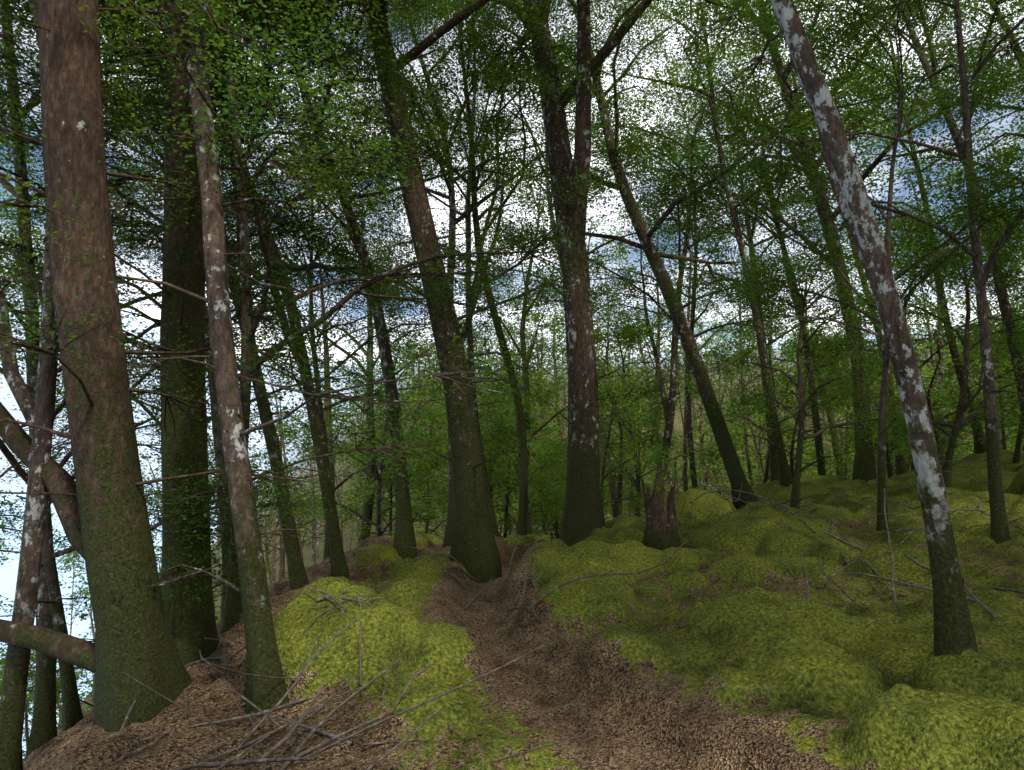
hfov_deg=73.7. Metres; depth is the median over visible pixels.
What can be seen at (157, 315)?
sky
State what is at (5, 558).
tree
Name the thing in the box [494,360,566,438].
tree
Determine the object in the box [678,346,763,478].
tree
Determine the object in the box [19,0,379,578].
tree
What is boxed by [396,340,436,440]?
tree
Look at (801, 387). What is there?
tree sapling
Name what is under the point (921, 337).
tree
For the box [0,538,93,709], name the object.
tree
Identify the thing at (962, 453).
tree sapling
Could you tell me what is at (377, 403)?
tree
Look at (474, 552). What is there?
tree
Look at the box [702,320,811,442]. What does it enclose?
tree
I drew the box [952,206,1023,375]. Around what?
tree sapling
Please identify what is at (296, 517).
tree
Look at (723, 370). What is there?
tree
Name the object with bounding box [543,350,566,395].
tree
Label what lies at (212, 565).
tree
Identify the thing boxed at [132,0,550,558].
tree
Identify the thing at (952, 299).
tree
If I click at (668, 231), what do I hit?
tree
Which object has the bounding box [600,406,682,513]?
tree sapling
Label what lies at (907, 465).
tree sapling
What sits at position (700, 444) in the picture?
tree
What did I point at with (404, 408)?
tree
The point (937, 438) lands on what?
tree sapling
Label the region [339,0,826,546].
tree
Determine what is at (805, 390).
tree
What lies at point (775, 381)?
tree
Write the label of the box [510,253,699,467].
tree
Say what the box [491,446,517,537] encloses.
tree sapling
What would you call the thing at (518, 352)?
tree
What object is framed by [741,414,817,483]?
tree sapling
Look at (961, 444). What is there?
tree sapling
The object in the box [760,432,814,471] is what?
tree sapling
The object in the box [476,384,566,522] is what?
tree sapling
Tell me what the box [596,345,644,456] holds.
tree
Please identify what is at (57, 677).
tree
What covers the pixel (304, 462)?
tree
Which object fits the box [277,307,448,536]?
tree sapling
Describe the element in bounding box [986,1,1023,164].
tree
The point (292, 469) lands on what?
tree
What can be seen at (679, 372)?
tree
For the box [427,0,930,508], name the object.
tree
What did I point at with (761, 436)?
tree sapling
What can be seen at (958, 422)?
tree sapling
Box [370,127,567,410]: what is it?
tree
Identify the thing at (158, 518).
tree sapling
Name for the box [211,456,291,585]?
tree
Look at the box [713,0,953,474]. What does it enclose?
tree
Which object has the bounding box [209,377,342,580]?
tree
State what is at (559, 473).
tree sapling
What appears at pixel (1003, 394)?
tree sapling
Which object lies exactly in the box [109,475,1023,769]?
fallen branches
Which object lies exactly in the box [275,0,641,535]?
tree
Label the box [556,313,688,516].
tree sapling
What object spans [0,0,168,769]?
tree
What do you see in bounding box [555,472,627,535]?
tree sapling
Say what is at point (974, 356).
tree
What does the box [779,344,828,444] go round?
tree
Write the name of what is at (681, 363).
tree
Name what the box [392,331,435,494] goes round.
tree
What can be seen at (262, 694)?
thin tree
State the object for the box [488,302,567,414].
tree
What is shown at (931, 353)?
tree
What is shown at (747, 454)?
tree
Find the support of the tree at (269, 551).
on the terrain ground
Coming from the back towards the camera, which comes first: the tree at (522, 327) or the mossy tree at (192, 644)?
the tree at (522, 327)
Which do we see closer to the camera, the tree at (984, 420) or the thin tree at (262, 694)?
the thin tree at (262, 694)
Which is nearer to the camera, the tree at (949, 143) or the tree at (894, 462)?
the tree at (949, 143)
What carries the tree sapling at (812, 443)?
on the terrain ground
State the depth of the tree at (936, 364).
41.87 m
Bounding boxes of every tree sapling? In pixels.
[0,425,290,696]
[0,537,161,729]
[0,643,84,751]
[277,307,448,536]
[339,419,442,543]
[339,495,373,549]
[343,378,447,530]
[353,490,395,547]
[371,390,504,537]
[409,391,548,499]
[410,397,516,536]
[410,451,448,538]
[412,479,447,538]
[422,431,448,528]
[422,495,447,539]
[448,397,540,509]
[465,345,564,538]
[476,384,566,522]
[479,366,566,535]
[485,422,535,534]
[489,469,517,520]
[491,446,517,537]
[492,436,562,533]
[495,418,565,533]
[496,455,561,535]
[499,418,566,534]
[505,433,567,539]
[509,394,609,525]
[527,352,684,524]
[532,486,561,539]
[532,487,562,538]
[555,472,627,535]
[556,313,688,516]
[556,431,648,519]
[557,296,738,516]
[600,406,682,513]
[602,480,641,513]
[605,430,646,494]
[605,451,655,516]
[612,418,655,516]
[642,437,703,495]
[655,446,711,490]
[662,431,688,485]
[671,409,724,489]
[681,428,759,501]
[687,444,730,500]
[693,413,744,492]
[693,421,745,494]
[697,222,912,509]
[699,303,850,484]
[704,460,729,495]
[712,439,763,501]
[713,312,877,477]
[722,405,816,491]
[740,409,803,483]
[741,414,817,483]
[741,418,797,473]
[746,435,765,472]
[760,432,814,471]
[782,343,874,468]
[786,441,815,476]
[788,364,891,477]
[792,425,835,475]
[802,209,1021,470]
[809,238,1002,465]
[810,458,851,478]
[826,184,1023,486]
[841,344,938,477]
[841,392,908,474]
[871,391,954,470]
[874,364,973,475]
[886,393,973,464]
[886,433,909,476]
[889,390,970,452]
[894,405,973,459]
[927,327,1023,452]
[932,298,1023,449]
[940,340,1021,448]
[943,139,1023,392]
[947,289,1023,463]
[947,426,973,456]
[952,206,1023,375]
[952,440,973,462]
[957,341,1022,435]
[959,399,1011,459]
[1001,421,1021,450]
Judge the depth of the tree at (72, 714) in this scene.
6.03 m
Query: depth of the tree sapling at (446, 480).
42.68 m
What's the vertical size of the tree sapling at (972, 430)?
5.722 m
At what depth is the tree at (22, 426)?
13.83 m
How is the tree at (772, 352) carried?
on the terrain ground
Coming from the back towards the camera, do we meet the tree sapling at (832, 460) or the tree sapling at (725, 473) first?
the tree sapling at (725, 473)
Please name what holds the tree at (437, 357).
on the terrain ground
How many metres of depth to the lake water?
234.99 m
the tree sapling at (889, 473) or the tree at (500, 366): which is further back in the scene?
the tree at (500, 366)
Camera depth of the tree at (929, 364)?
59.92 m
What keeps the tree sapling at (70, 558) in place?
on the terrain ground
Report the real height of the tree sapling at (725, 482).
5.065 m
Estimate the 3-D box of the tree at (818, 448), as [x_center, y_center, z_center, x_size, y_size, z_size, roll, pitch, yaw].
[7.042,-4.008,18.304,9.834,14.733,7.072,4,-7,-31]
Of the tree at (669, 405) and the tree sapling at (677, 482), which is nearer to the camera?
the tree at (669, 405)
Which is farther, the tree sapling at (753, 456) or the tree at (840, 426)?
the tree at (840, 426)
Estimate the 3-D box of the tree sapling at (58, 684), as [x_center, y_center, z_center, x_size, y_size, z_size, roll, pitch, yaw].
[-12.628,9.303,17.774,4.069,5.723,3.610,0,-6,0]
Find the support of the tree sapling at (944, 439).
on the terrain ground
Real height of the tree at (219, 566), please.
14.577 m
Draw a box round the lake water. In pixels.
[0,483,218,757]
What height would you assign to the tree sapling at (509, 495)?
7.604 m
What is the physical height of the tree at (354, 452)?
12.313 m
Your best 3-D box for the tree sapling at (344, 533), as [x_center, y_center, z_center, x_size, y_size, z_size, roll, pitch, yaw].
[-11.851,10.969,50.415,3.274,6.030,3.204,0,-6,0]
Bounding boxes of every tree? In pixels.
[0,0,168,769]
[0,0,347,731]
[0,0,365,757]
[0,0,412,581]
[0,0,453,619]
[0,0,453,731]
[0,0,495,589]
[0,0,529,717]
[0,0,537,665]
[0,0,613,633]
[0,173,143,568]
[0,500,93,720]
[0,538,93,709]
[0,657,61,759]
[5,607,94,752]
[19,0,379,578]
[22,690,31,755]
[27,654,83,726]
[57,593,94,729]
[58,455,161,666]
[117,80,511,558]
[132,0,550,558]
[137,433,220,589]
[207,345,376,563]
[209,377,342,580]
[209,480,279,559]
[210,438,279,551]
[210,510,221,619]
[211,401,354,598]
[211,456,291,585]
[211,537,220,615]
[218,0,673,582]
[222,0,683,546]
[226,0,665,536]
[250,214,415,559]
[255,163,482,540]
[257,490,298,586]
[258,484,294,574]
[259,443,319,521]
[269,363,362,528]
[269,387,389,544]
[271,399,362,565]
[274,397,394,533]
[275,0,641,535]
[297,456,348,557]
[299,428,394,517]
[302,377,446,543]
[333,364,412,476]
[336,379,422,535]
[337,404,385,521]
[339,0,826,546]
[342,365,447,436]
[349,358,427,504]
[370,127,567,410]
[374,329,443,430]
[375,364,442,461]
[387,351,446,495]
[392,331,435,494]
[393,138,650,526]
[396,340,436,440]
[404,315,489,461]
[418,330,481,390]
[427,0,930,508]
[430,345,492,384]
[431,0,685,446]
[433,333,532,468]
[434,321,501,425]
[464,306,512,370]
[466,352,567,428]
[474,334,535,497]
[479,294,558,505]
[480,55,814,494]
[480,314,549,419]
[482,303,567,538]
[483,281,611,529]
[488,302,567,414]
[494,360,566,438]
[495,290,622,447]
[496,332,545,408]
[502,304,559,402]
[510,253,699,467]
[514,0,978,655]
[530,199,730,517]
[534,67,813,487]
[536,0,984,486]
[539,92,804,491]
[540,340,567,427]
[543,349,566,435]
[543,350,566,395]
[544,291,636,418]
[544,363,613,382]
[552,323,648,452]
[560,313,638,499]
[564,193,740,496]
[591,0,1023,481]
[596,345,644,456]
[598,298,670,514]
[598,313,666,438]
[601,0,923,474]
[601,276,715,489]
[603,339,661,427]
[621,291,741,484]
[632,106,873,481]
[637,0,1023,530]
[648,308,714,444]
[656,217,827,486]
[661,300,755,489]
[662,323,741,465]
[664,349,715,433]
[666,0,1023,543]
[672,350,735,489]
[678,61,914,475]
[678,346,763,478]
[680,287,816,484]
[684,332,732,405]
[693,0,1023,426]
[693,331,765,446]
[695,343,760,428]
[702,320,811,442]
[703,317,804,465]
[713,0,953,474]
[714,327,742,424]
[720,0,1023,453]
[721,268,852,480]
[723,297,849,459]
[749,349,788,467]
[773,339,840,464]
[776,321,845,474]
[779,260,923,441]
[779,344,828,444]
[807,404,877,460]
[820,221,1012,474]
[830,143,1023,460]
[830,304,920,464]
[842,0,1023,199]
[872,346,958,431]
[877,320,960,419]
[879,0,1023,123]
[890,349,952,429]
[897,245,976,419]
[902,122,1023,348]
[907,316,946,380]
[915,185,1023,450]
[915,323,1001,409]
[918,354,978,400]
[925,338,981,458]
[930,264,1015,449]
[935,264,1019,401]
[947,324,1015,441]
[969,125,1023,267]
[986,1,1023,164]
[1004,7,1023,176]
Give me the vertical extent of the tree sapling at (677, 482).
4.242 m
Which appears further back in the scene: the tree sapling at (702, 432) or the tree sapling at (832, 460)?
the tree sapling at (702, 432)
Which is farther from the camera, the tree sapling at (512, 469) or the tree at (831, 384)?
the tree at (831, 384)
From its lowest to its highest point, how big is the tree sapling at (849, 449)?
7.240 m
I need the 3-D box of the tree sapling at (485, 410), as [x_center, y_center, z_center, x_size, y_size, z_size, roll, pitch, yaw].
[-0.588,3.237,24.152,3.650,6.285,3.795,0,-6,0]
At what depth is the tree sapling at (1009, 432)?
32.28 m
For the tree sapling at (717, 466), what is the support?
on the terrain ground
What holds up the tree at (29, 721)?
on the terrain ground
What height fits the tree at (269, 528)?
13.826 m
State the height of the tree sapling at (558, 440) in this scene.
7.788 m
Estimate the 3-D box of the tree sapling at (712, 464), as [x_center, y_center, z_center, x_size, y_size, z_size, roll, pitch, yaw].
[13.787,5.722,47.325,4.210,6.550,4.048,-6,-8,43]
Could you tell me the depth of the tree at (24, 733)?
44.43 m
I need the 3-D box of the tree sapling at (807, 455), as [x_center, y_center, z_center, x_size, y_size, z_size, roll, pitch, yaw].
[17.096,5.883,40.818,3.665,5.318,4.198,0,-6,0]
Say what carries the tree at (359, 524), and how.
on the terrain ground
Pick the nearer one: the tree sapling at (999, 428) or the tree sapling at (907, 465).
the tree sapling at (999, 428)
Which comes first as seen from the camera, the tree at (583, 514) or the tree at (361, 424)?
the tree at (583, 514)
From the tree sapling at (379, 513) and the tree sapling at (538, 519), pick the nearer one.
the tree sapling at (379, 513)
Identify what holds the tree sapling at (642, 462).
on the terrain ground
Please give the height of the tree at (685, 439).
16.286 m
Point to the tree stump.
(661, 531)
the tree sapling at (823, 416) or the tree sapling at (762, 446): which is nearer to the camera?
the tree sapling at (823, 416)
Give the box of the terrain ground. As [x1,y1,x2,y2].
[0,258,1023,769]
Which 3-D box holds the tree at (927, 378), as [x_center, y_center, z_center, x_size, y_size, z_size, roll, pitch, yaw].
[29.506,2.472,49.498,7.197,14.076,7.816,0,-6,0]
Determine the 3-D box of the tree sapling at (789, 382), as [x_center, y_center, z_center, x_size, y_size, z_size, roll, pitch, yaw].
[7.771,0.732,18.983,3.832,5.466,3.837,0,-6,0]
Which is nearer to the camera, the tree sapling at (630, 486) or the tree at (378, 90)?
the tree at (378, 90)
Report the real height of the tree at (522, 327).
14.021 m
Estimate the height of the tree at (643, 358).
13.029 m
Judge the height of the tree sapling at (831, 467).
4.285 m
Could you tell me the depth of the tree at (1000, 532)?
7.79 m
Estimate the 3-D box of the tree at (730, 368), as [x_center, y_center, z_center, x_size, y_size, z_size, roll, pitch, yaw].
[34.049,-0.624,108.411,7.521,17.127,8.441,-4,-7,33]
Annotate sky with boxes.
[0,0,1023,365]
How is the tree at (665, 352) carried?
on the terrain ground
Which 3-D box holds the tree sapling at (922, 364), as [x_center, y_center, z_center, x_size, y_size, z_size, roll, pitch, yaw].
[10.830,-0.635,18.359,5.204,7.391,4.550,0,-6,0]
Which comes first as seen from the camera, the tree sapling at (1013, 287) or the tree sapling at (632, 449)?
the tree sapling at (1013, 287)
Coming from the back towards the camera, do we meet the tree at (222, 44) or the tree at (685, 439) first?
the tree at (685, 439)
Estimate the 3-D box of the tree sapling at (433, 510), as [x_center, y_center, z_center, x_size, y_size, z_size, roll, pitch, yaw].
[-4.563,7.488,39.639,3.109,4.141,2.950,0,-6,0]
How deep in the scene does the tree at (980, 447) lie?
17.70 m
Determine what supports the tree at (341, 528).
on the terrain ground
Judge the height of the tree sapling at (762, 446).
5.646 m
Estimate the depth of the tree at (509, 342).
71.85 m
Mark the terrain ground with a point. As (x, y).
(776, 670)
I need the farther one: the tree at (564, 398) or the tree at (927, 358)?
the tree at (927, 358)
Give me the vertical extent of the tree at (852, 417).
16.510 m
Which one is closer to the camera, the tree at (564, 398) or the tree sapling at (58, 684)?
the tree sapling at (58, 684)
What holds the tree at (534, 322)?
on the terrain ground
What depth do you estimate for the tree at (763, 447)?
61.03 m
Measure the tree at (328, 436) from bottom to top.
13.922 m
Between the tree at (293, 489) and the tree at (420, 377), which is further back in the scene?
the tree at (420, 377)
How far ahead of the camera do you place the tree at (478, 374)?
51.04 m
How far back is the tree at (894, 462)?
31.14 m
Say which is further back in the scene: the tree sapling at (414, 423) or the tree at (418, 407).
the tree at (418, 407)
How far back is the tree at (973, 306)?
36.61 m
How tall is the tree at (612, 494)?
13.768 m
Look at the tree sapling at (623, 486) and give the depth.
33.20 m
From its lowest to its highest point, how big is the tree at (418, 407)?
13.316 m
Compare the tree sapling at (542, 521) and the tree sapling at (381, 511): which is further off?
the tree sapling at (381, 511)
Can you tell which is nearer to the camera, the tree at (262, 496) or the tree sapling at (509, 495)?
the tree sapling at (509, 495)
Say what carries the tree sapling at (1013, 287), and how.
on the terrain ground
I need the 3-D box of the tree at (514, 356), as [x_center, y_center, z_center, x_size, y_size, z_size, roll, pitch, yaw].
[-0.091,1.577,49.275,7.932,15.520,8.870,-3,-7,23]
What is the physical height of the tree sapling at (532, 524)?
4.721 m
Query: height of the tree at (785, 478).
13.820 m
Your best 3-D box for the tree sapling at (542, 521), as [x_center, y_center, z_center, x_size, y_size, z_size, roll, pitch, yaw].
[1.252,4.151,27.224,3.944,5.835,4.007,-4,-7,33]
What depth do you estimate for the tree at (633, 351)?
66.66 m
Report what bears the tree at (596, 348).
on the terrain ground
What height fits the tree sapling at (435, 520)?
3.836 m
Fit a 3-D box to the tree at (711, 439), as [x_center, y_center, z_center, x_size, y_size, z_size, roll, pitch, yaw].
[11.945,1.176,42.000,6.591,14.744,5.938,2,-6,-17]
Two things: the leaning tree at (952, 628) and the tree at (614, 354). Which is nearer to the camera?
the leaning tree at (952, 628)
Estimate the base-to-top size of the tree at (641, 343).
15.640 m
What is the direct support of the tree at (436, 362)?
on the terrain ground
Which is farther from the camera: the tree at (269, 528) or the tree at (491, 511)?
the tree at (269, 528)
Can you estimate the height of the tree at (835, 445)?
15.940 m
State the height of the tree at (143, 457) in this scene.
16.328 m
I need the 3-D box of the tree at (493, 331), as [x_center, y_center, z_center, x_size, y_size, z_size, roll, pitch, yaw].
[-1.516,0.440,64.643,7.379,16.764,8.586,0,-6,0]
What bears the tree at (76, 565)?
on the terrain ground
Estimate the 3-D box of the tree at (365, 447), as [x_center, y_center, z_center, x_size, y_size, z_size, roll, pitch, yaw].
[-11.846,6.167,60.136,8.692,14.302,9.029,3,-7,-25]
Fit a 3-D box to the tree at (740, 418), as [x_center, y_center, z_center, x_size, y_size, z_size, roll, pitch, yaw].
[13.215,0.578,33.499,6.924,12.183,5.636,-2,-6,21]
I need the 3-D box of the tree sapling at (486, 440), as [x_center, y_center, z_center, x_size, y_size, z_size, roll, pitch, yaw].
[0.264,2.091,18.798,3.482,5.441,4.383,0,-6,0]
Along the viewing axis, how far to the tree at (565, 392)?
48.04 m
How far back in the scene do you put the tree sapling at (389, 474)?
20.02 m
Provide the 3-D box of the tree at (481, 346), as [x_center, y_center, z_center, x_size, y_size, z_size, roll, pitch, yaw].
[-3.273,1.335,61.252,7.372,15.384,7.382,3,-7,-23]
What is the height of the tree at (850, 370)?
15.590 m
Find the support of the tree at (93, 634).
on the terrain ground
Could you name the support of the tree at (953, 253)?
on the terrain ground
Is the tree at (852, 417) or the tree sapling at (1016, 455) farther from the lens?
the tree at (852, 417)
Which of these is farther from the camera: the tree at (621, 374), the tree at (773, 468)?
the tree at (621, 374)
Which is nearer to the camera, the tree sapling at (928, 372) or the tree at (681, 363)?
the tree sapling at (928, 372)
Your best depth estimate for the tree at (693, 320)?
20.17 m
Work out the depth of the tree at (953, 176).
24.78 m
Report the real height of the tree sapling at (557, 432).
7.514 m
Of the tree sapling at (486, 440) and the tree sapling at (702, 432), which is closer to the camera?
the tree sapling at (486, 440)
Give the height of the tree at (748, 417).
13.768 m
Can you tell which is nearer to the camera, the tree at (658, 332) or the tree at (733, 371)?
the tree at (658, 332)
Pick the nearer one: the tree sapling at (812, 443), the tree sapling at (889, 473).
the tree sapling at (889, 473)
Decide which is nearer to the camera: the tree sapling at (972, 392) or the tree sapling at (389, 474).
the tree sapling at (389, 474)
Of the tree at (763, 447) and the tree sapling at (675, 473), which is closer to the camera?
the tree sapling at (675, 473)
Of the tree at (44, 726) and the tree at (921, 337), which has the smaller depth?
the tree at (44, 726)
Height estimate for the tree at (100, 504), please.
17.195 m
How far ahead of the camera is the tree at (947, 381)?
56.74 m
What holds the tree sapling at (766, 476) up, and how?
on the terrain ground
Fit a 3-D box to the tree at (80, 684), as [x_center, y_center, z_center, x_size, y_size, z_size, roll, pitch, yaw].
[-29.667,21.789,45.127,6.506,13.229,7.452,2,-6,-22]
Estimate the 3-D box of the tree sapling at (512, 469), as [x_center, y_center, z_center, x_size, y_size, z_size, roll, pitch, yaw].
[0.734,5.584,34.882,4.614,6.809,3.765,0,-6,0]
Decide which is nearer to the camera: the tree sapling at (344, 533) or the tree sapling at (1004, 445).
the tree sapling at (1004, 445)
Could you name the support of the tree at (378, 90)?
on the terrain ground
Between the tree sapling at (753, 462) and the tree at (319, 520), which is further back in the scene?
the tree at (319, 520)
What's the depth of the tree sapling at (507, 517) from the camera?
24.60 m
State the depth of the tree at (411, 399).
52.27 m
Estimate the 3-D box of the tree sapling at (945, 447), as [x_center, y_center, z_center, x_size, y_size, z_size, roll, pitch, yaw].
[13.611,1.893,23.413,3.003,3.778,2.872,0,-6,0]
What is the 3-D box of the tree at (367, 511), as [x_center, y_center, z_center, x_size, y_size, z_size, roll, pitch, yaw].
[-4.284,-0.501,20.637,6.751,13.382,6.486,0,-6,0]
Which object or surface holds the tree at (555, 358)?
on the terrain ground
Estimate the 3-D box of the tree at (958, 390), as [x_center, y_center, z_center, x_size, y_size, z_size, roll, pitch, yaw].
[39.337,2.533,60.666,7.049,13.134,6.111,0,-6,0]
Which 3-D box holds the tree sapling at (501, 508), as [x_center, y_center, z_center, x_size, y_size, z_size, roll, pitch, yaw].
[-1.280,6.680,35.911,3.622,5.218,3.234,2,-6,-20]
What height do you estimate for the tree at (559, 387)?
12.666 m
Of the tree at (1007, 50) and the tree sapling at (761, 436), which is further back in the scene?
the tree sapling at (761, 436)
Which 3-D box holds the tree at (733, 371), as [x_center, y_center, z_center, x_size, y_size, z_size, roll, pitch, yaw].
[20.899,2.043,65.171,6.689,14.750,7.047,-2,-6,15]
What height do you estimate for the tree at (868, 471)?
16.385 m
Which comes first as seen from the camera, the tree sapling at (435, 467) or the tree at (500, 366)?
the tree sapling at (435, 467)
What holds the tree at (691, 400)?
on the terrain ground
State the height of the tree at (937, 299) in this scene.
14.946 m
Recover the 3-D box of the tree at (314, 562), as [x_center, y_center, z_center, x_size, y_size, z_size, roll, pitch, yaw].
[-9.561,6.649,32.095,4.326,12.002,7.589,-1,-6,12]
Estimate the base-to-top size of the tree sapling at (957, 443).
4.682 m
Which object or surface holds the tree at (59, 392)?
on the terrain ground
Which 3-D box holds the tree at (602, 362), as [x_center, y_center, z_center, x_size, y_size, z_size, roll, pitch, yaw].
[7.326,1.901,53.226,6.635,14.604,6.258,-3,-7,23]
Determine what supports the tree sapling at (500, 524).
on the terrain ground
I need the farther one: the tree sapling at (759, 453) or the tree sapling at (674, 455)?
the tree sapling at (674, 455)
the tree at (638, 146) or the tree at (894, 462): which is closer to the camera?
the tree at (638, 146)
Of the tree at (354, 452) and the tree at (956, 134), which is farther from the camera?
the tree at (354, 452)
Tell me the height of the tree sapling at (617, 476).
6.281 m
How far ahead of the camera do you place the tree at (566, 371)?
72.42 m
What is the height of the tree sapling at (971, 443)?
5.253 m
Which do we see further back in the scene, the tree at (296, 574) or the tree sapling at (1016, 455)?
the tree sapling at (1016, 455)
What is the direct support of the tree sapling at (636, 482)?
on the terrain ground
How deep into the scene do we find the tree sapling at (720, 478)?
47.67 m
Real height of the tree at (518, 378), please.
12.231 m
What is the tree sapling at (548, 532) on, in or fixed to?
on the terrain ground
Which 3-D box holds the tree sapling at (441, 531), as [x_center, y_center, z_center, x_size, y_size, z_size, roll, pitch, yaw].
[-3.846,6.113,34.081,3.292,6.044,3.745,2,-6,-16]
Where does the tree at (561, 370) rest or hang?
on the terrain ground
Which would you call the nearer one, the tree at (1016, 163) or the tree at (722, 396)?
the tree at (1016, 163)
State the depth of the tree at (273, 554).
39.80 m
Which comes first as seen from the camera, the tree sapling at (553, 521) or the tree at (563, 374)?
the tree sapling at (553, 521)
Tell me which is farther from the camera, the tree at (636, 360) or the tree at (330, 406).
the tree at (636, 360)
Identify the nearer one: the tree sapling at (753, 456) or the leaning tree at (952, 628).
the leaning tree at (952, 628)
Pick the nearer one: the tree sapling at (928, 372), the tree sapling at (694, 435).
the tree sapling at (928, 372)
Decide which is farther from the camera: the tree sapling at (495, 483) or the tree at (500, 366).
the tree at (500, 366)
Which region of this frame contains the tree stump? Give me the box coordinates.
[640,484,695,549]
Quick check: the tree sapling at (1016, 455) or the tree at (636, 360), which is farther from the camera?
the tree at (636, 360)
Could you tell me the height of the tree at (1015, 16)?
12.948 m
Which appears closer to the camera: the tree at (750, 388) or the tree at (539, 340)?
the tree at (750, 388)
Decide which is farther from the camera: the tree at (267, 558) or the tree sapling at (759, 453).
the tree at (267, 558)
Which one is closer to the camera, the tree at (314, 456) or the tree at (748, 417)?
the tree at (748, 417)
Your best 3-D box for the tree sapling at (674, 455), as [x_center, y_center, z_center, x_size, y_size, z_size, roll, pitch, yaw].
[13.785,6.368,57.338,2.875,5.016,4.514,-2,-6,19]
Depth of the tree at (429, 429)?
61.04 m
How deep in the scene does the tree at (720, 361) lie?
104.76 m
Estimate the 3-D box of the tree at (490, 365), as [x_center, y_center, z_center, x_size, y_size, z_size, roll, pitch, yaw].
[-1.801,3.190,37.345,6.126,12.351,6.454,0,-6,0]

